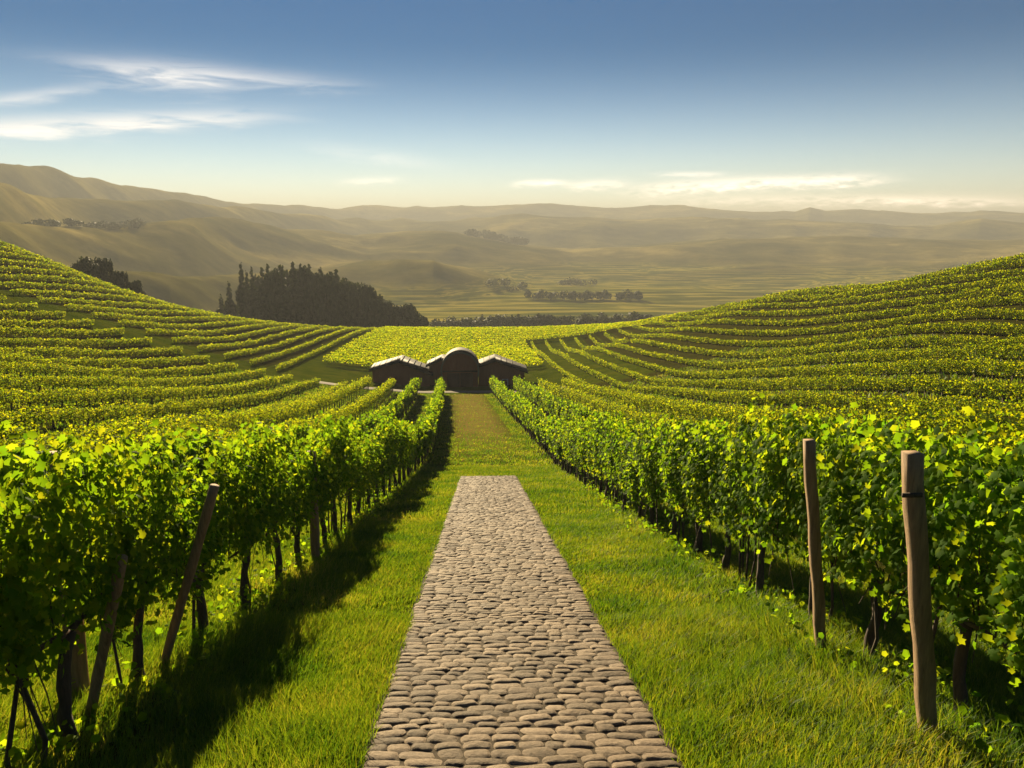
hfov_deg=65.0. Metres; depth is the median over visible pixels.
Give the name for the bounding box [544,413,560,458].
grapevine
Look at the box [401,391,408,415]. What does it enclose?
grapevine
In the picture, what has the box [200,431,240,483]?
grapevine
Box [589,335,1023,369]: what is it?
vine row
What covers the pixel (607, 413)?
grapevine
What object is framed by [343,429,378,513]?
grapevine
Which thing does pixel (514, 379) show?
grapevine
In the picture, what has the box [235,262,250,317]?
grove tree
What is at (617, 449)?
grapevine
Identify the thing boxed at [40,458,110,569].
grapevine
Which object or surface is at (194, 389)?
vine row
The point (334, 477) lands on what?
grapevine
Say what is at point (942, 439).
grapevine
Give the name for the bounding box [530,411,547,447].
grapevine
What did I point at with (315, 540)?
wooden post
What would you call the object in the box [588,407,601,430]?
grapevine
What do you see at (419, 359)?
vine row
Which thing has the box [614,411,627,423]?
grapevine
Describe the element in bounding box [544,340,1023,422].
vine row
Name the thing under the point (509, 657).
path
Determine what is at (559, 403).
grapevine
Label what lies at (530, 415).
grapevine
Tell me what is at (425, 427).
grapevine
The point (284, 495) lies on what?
grapevine
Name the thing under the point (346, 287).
grove tree
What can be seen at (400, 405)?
grapevine
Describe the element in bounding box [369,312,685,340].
vine row
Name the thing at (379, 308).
grove tree
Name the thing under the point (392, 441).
grapevine
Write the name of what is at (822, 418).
grapevine
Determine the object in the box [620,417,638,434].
grapevine
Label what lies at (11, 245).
vine row
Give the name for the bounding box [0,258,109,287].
vine row
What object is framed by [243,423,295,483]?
grapevine
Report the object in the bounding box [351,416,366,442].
grapevine
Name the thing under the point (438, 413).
grapevine
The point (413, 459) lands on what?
grapevine
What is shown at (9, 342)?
vine row
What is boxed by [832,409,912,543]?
grapevine
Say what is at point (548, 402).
grapevine
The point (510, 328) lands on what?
vine row
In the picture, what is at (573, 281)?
wood
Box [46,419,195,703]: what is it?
grapevine
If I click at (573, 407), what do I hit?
grapevine
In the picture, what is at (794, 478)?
grapevine
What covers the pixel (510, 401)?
grapevine
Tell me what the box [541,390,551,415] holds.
grapevine
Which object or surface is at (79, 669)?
wooden post
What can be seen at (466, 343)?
vine row
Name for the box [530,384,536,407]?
grapevine
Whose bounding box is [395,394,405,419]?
grapevine
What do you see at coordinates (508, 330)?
vine row
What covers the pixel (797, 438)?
grapevine
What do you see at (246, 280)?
grove tree
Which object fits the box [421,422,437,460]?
grapevine
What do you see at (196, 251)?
ground
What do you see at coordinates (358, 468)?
grapevine
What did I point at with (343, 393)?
vine row
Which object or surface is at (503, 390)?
grapevine
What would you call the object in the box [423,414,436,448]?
grapevine
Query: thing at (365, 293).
grove tree
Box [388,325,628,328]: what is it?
vine row
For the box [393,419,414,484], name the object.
grapevine
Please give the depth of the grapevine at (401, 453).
26.53 m
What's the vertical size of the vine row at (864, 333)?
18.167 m
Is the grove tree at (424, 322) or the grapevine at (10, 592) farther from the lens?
the grove tree at (424, 322)
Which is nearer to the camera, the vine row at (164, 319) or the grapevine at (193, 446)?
the grapevine at (193, 446)
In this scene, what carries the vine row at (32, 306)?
on the ground at (196, 251)
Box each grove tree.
[215,294,227,314]
[224,281,238,315]
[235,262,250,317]
[244,270,249,292]
[246,266,258,318]
[249,267,278,320]
[254,274,260,287]
[260,270,284,320]
[268,264,302,323]
[284,270,292,287]
[287,261,308,323]
[295,263,309,317]
[301,270,323,325]
[311,271,340,326]
[334,269,350,326]
[339,277,348,284]
[340,281,355,326]
[345,282,362,326]
[356,284,380,330]
[367,294,388,327]
[381,299,395,325]
[384,304,402,326]
[398,303,421,326]
[417,313,428,326]
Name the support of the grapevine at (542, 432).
on the ground at (196, 251)
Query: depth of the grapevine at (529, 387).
80.69 m
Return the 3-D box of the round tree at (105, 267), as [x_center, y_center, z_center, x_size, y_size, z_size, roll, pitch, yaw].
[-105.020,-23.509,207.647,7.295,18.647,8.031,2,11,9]
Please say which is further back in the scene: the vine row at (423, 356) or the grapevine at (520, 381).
the vine row at (423, 356)
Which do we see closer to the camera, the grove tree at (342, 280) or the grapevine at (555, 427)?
the grapevine at (555, 427)
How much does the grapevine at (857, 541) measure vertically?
2.579 m
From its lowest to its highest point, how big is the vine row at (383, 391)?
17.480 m
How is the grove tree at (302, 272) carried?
on the ground at (196, 251)
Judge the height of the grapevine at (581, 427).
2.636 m
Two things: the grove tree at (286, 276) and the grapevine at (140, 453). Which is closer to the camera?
the grapevine at (140, 453)
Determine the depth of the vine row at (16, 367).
60.53 m
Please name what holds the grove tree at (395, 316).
on the ground at (196, 251)
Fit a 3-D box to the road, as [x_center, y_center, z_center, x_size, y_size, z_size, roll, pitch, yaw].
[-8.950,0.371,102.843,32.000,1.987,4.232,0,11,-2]
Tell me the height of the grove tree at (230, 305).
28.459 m
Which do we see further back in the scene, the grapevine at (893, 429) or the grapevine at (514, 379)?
the grapevine at (514, 379)
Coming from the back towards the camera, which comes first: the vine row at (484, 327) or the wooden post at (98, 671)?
the vine row at (484, 327)
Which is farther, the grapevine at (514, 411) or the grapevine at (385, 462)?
the grapevine at (514, 411)
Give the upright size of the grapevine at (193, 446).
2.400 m
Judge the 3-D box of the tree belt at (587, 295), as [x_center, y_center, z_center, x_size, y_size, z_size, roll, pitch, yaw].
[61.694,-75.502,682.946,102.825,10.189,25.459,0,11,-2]
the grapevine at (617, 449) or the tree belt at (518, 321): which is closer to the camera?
the grapevine at (617, 449)
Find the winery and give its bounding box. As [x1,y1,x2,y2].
[368,347,527,386]
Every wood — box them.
[21,218,146,228]
[464,229,529,244]
[485,277,597,290]
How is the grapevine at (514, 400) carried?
on the ground at (196, 251)
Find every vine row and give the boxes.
[0,241,44,261]
[0,245,68,268]
[0,250,86,278]
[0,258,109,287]
[0,265,148,300]
[0,272,163,301]
[0,280,183,309]
[0,301,38,309]
[0,310,65,318]
[0,317,94,328]
[0,324,124,337]
[0,335,151,347]
[0,344,183,358]
[0,350,209,368]
[0,356,237,378]
[0,368,265,392]
[0,374,292,408]
[0,375,372,462]
[0,378,320,432]
[0,378,395,465]
[0,379,347,451]
[9,288,204,311]
[37,295,226,316]
[64,303,261,323]
[90,311,266,322]
[118,319,286,328]
[145,322,304,335]
[171,323,322,342]
[197,325,340,351]
[223,326,350,358]
[249,326,369,364]
[275,326,377,371]
[323,356,543,365]
[326,354,540,363]
[330,351,538,361]
[335,349,537,359]
[339,347,536,357]
[343,345,534,355]
[346,343,533,353]
[349,341,531,351]
[353,338,529,350]
[356,338,529,348]
[359,336,528,348]
[361,335,527,346]
[366,333,526,344]
[367,332,525,342]
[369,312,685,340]
[372,315,672,338]
[374,317,674,336]
[378,319,664,334]
[378,320,662,333]
[383,322,645,331]
[383,323,647,330]
[385,323,643,330]
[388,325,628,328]
[394,324,628,329]
[530,341,1023,443]
[536,377,1023,453]
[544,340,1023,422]
[559,340,1023,400]
[561,377,1023,449]
[574,337,1023,379]
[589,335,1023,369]
[604,332,1023,358]
[618,319,1023,347]
[632,304,1023,336]
[648,292,1023,326]
[661,282,1023,320]
[676,272,1023,315]
[697,268,1023,311]
[707,259,1023,310]
[729,253,1023,306]
[790,253,1023,294]
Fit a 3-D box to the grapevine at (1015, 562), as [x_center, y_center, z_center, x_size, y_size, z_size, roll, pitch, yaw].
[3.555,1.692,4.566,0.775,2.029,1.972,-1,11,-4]
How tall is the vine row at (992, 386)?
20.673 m
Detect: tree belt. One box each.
[428,311,654,326]
[524,289,642,299]
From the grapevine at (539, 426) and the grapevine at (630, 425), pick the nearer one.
the grapevine at (630, 425)
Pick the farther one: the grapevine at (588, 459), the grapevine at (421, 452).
the grapevine at (421, 452)
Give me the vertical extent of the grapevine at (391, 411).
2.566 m
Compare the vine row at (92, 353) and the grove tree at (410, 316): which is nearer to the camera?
the vine row at (92, 353)
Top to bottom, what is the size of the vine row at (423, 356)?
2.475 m
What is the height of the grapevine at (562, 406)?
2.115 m
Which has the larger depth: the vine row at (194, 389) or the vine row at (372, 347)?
the vine row at (372, 347)
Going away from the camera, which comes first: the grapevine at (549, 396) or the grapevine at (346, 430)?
the grapevine at (346, 430)
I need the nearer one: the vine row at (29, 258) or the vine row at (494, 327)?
the vine row at (29, 258)
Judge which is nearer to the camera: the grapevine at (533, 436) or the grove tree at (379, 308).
the grapevine at (533, 436)
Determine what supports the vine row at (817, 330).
on the ground at (196, 251)
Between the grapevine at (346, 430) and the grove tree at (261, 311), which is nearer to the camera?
the grapevine at (346, 430)
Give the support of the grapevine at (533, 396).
on the ground at (196, 251)
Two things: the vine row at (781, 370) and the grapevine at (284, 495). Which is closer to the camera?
the grapevine at (284, 495)
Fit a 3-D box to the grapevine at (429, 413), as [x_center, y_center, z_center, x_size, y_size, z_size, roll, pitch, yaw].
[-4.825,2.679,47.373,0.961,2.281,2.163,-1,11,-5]
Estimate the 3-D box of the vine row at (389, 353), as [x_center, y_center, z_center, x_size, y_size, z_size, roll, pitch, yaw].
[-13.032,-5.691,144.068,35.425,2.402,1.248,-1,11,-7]
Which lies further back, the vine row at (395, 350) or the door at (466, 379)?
the vine row at (395, 350)
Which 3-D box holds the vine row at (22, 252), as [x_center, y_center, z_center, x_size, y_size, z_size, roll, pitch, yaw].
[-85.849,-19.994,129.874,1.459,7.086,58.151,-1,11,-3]
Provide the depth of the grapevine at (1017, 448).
9.38 m
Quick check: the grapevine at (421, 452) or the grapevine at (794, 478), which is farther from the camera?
the grapevine at (421, 452)
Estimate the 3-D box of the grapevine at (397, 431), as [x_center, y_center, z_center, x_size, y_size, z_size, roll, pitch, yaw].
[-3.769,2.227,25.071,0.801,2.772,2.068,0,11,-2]
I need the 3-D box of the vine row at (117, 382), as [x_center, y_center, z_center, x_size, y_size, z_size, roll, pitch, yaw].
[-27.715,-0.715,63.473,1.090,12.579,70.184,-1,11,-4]
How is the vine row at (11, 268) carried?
on the ground at (196, 251)
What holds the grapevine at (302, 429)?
on the ground at (196, 251)
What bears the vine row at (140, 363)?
on the ground at (196, 251)
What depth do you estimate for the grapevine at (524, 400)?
57.76 m
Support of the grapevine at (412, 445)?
on the ground at (196, 251)
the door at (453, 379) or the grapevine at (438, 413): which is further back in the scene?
the door at (453, 379)
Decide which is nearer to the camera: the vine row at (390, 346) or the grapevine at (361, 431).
the grapevine at (361, 431)
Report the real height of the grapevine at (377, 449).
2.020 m
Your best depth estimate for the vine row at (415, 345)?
158.89 m
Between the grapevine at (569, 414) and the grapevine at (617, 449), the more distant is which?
the grapevine at (569, 414)
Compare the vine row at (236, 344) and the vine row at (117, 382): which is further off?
the vine row at (236, 344)
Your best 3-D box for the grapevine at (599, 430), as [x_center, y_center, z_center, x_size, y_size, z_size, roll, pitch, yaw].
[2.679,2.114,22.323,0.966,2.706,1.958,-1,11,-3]
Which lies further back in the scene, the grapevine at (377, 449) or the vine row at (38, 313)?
the vine row at (38, 313)
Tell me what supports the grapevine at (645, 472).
on the ground at (196, 251)
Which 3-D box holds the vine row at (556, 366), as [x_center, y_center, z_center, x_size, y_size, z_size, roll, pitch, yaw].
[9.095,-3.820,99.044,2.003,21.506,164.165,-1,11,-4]
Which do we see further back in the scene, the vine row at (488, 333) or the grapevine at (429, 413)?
the vine row at (488, 333)
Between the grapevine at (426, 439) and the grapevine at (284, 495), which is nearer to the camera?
the grapevine at (284, 495)
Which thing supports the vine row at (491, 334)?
on the ground at (196, 251)
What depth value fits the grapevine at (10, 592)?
4.92 m
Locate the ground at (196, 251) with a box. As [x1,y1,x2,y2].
[0,163,1023,767]
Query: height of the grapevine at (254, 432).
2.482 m
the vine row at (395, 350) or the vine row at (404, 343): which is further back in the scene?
the vine row at (404, 343)
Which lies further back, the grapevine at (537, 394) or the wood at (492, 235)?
the wood at (492, 235)
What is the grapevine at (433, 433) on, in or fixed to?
on the ground at (196, 251)
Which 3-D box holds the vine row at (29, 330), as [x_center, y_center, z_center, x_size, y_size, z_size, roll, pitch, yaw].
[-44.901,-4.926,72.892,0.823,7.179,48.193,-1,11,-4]
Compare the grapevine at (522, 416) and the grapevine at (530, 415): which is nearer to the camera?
the grapevine at (530, 415)
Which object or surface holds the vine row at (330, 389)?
on the ground at (196, 251)
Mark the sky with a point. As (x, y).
(909, 106)
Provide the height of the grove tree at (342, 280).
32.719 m
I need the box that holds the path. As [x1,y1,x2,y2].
[357,475,685,767]
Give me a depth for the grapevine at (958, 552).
5.99 m
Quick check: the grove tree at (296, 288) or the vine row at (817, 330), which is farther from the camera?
the grove tree at (296, 288)
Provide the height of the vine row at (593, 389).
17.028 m
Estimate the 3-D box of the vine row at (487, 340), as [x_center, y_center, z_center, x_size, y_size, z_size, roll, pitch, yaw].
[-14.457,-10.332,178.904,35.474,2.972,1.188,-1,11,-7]
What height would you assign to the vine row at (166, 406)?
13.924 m
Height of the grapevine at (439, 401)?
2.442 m
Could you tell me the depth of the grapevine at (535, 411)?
47.56 m
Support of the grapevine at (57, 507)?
on the ground at (196, 251)
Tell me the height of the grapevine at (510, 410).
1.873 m
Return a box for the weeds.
[0,477,1023,767]
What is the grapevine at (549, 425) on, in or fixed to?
on the ground at (196, 251)
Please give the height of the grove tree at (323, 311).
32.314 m
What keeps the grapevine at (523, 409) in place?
on the ground at (196, 251)
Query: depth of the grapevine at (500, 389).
81.08 m
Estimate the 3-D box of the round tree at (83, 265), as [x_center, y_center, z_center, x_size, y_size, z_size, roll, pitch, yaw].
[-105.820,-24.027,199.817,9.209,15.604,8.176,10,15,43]
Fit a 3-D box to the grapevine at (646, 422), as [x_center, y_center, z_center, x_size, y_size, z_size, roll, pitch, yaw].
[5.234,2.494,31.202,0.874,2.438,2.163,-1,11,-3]
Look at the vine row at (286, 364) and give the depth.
138.81 m
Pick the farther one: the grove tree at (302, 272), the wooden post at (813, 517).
the grove tree at (302, 272)
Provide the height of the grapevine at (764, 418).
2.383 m
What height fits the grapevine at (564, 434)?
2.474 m
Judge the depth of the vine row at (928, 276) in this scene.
96.31 m
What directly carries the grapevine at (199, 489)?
on the ground at (196, 251)
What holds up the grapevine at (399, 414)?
on the ground at (196, 251)
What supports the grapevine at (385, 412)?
on the ground at (196, 251)
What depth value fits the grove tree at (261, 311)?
275.90 m
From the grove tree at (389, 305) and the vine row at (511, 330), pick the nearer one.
the vine row at (511, 330)
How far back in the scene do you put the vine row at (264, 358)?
138.36 m
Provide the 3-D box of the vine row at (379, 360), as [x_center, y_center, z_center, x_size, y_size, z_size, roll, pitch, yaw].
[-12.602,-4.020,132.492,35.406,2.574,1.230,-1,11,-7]
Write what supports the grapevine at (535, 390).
on the ground at (196, 251)
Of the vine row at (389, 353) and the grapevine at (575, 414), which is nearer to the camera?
the grapevine at (575, 414)
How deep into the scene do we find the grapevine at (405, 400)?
65.87 m
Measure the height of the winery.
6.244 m
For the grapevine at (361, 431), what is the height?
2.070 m
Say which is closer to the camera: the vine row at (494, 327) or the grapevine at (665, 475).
the grapevine at (665, 475)
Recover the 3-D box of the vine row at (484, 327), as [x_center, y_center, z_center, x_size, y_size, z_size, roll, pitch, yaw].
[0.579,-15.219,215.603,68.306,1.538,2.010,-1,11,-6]
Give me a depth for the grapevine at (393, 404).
56.72 m
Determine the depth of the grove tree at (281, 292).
275.80 m
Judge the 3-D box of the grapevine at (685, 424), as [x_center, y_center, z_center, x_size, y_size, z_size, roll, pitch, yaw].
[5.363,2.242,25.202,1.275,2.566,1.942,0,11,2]
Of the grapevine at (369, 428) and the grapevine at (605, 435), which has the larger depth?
the grapevine at (369, 428)
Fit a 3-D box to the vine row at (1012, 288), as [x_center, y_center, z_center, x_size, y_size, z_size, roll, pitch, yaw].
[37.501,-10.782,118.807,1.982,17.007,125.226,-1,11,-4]
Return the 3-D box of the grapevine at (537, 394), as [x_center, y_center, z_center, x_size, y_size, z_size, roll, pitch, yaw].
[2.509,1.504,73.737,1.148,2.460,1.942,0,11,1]
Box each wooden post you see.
[44,451,89,695]
[85,554,127,715]
[159,484,218,668]
[306,450,320,558]
[803,439,826,649]
[901,450,939,740]
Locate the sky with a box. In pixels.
[0,0,1023,212]
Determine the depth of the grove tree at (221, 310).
276.83 m
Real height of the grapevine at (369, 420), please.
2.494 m
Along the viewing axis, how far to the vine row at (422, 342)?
166.66 m
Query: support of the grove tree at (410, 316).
on the ground at (196, 251)
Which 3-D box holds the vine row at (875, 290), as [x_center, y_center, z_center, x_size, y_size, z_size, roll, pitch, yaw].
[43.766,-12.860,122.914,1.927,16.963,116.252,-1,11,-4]
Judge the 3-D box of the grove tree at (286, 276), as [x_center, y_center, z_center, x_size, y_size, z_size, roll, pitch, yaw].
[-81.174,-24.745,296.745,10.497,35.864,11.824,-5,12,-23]
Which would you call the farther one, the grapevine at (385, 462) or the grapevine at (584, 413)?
the grapevine at (584, 413)
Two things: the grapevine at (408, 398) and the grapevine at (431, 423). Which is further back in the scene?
the grapevine at (408, 398)
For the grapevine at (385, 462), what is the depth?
22.06 m
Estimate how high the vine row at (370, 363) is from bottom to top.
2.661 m
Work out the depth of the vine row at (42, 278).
129.75 m
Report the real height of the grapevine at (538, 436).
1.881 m
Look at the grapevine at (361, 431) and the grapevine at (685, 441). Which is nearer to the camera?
the grapevine at (685, 441)
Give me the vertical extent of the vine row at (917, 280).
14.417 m
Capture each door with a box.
[447,373,459,386]
[460,373,472,386]
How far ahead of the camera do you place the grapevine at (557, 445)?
33.75 m
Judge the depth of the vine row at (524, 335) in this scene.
188.65 m
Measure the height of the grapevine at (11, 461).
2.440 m
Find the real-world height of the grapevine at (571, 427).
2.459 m
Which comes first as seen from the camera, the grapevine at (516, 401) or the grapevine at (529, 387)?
the grapevine at (516, 401)
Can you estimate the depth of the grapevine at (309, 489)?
13.02 m
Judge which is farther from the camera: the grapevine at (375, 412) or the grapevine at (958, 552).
the grapevine at (375, 412)
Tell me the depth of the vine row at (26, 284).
126.37 m
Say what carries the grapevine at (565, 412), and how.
on the ground at (196, 251)
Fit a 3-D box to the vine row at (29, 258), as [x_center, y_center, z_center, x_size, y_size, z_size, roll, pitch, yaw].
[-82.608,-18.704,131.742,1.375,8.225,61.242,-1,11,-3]
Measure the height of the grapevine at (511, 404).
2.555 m
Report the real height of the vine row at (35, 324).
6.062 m
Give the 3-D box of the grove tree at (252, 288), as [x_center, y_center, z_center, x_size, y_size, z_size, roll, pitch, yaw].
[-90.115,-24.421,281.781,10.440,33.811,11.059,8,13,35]
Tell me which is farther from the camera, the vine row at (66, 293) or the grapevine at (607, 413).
the vine row at (66, 293)
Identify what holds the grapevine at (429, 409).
on the ground at (196, 251)
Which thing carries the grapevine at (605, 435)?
on the ground at (196, 251)
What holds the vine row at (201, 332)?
on the ground at (196, 251)
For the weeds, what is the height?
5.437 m
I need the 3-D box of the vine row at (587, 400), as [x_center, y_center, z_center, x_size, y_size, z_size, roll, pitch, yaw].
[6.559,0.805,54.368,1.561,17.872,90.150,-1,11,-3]
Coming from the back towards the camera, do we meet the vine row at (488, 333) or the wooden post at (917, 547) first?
the vine row at (488, 333)
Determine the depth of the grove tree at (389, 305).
284.87 m
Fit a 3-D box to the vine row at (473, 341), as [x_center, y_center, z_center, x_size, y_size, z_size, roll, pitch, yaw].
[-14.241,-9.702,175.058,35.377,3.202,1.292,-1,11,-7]
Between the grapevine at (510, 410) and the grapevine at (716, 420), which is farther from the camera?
the grapevine at (510, 410)
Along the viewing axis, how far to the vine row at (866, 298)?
94.51 m
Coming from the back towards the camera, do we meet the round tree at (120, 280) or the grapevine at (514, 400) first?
the round tree at (120, 280)
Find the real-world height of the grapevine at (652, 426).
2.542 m
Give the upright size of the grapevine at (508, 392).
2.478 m
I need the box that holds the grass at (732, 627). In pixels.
[0,333,1023,767]
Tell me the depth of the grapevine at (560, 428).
33.02 m
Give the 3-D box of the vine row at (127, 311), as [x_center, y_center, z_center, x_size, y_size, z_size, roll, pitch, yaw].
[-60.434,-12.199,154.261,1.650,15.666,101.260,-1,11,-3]
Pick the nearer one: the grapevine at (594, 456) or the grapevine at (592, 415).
the grapevine at (594, 456)
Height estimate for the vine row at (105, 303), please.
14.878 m
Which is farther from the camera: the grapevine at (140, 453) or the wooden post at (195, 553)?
the grapevine at (140, 453)
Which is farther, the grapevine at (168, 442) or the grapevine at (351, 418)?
the grapevine at (351, 418)
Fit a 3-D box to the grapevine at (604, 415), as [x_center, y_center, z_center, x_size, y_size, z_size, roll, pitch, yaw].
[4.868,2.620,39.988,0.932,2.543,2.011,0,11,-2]
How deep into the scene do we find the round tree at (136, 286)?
200.85 m
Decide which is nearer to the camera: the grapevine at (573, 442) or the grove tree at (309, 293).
the grapevine at (573, 442)
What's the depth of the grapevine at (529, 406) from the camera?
53.73 m
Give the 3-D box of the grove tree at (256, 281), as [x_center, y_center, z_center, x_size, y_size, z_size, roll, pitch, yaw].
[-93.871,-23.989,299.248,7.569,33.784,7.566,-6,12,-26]
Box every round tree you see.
[70,256,103,282]
[94,257,114,286]
[111,270,132,293]
[131,280,145,295]
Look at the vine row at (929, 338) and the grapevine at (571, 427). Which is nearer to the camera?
the grapevine at (571, 427)
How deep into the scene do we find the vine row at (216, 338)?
133.67 m
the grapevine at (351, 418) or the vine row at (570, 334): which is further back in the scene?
the vine row at (570, 334)
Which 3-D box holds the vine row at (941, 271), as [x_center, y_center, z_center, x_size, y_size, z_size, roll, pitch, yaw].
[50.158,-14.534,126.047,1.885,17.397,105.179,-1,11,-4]
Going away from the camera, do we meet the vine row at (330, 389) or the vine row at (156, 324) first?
the vine row at (330, 389)
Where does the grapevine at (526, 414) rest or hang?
on the ground at (196, 251)
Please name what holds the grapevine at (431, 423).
on the ground at (196, 251)
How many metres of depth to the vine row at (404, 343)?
162.95 m
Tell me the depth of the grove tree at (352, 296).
284.98 m
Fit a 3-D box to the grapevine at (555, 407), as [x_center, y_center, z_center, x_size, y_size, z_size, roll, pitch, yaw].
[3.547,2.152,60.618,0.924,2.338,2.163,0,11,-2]
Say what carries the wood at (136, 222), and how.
on the ground at (196, 251)
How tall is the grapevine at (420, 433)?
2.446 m
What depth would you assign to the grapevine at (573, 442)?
28.20 m
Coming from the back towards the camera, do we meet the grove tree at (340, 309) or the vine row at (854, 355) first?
the grove tree at (340, 309)
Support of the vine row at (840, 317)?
on the ground at (196, 251)
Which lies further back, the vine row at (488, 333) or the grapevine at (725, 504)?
the vine row at (488, 333)
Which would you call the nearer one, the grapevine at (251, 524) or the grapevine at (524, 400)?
the grapevine at (251, 524)
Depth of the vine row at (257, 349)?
135.24 m
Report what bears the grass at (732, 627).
on the ground at (196, 251)
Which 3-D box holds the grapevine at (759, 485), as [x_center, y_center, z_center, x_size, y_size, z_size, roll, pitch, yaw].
[3.311,1.612,10.445,0.790,2.745,2.050,0,11,2]
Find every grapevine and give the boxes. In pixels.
[0,420,150,767]
[0,430,67,578]
[0,486,46,725]
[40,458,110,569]
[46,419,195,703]
[105,450,156,548]
[129,426,191,541]
[138,439,241,639]
[173,423,225,536]
[193,416,285,608]
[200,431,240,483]
[231,418,275,450]
[239,420,307,587]
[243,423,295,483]
[270,430,327,562]
[285,422,308,455]
[296,415,348,543]
[304,409,355,535]
[337,419,368,528]
[343,414,356,440]
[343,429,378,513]
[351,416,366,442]
[352,423,369,448]
[358,435,383,508]
[361,411,380,428]
[363,414,398,496]
[366,426,371,440]
[368,409,383,425]
[370,433,393,501]
[377,404,394,418]
[377,406,390,420]
[380,410,403,493]
[381,420,407,487]
[388,400,399,415]
[392,398,402,420]
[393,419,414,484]
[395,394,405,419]
[396,395,406,419]
[397,407,401,422]
[400,422,415,480]
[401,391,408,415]
[401,420,418,475]
[403,389,410,415]
[405,418,423,471]
[409,427,422,474]
[411,417,431,462]
[413,423,429,465]
[414,425,423,469]
[420,415,434,456]
[421,413,435,454]
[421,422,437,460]
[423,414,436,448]
[424,402,439,422]
[424,409,437,444]
[429,402,440,435]
[431,396,442,412]
[498,385,506,405]
[500,388,507,407]
[504,389,513,414]
[506,398,512,417]
[509,391,520,418]
[509,392,521,419]
[511,391,520,420]
[512,375,520,391]
[513,395,524,424]
[513,404,519,423]
[516,399,526,428]
[517,378,524,395]
[518,403,530,433]
[520,398,531,431]
[523,404,533,425]
[523,404,534,437]
[526,405,534,439]
[527,384,534,401]
[527,407,545,441]
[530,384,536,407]
[530,406,542,443]
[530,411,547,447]
[532,386,540,408]
[533,387,545,403]
[533,419,543,449]
[534,385,544,407]
[538,388,545,412]
[538,416,550,452]
[540,416,550,455]
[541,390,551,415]
[542,394,553,414]
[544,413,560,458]
[544,418,563,464]
[545,395,555,415]
[549,416,567,465]
[550,395,564,419]
[552,429,565,469]
[553,397,561,414]
[554,399,566,418]
[557,417,572,472]
[558,402,565,420]
[559,419,579,475]
[564,399,573,422]
[565,401,576,422]
[565,416,583,478]
[566,430,585,483]
[571,402,583,421]
[572,407,582,426]
[573,403,592,421]
[574,412,593,484]
[578,422,597,489]
[584,423,605,493]
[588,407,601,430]
[590,412,623,502]
[594,411,610,425]
[596,420,638,505]
[602,410,615,424]
[607,427,638,510]
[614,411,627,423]
[618,433,658,521]
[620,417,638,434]
[631,413,676,532]
[634,417,651,441]
[648,423,706,546]
[649,415,672,456]
[665,414,728,558]
[666,414,704,436]
[693,417,728,460]
[696,425,769,581]
[725,393,804,596]
[750,416,781,450]
[766,395,887,628]
[777,426,820,499]
[798,417,843,479]
[816,402,970,663]
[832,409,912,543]
[869,406,1023,727]
[876,414,962,555]
[925,431,1023,583]
[986,489,1023,665]
[996,439,1023,539]
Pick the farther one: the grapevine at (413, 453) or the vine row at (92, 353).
the vine row at (92, 353)
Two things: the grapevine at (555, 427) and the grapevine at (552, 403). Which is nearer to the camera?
the grapevine at (555, 427)
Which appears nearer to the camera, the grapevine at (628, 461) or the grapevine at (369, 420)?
the grapevine at (628, 461)
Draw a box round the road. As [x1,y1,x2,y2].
[319,381,567,392]
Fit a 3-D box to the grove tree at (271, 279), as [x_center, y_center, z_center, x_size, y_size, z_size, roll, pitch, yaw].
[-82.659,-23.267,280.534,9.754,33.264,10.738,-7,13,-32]
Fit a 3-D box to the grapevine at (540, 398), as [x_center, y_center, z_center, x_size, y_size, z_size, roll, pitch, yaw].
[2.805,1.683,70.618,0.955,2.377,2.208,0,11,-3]

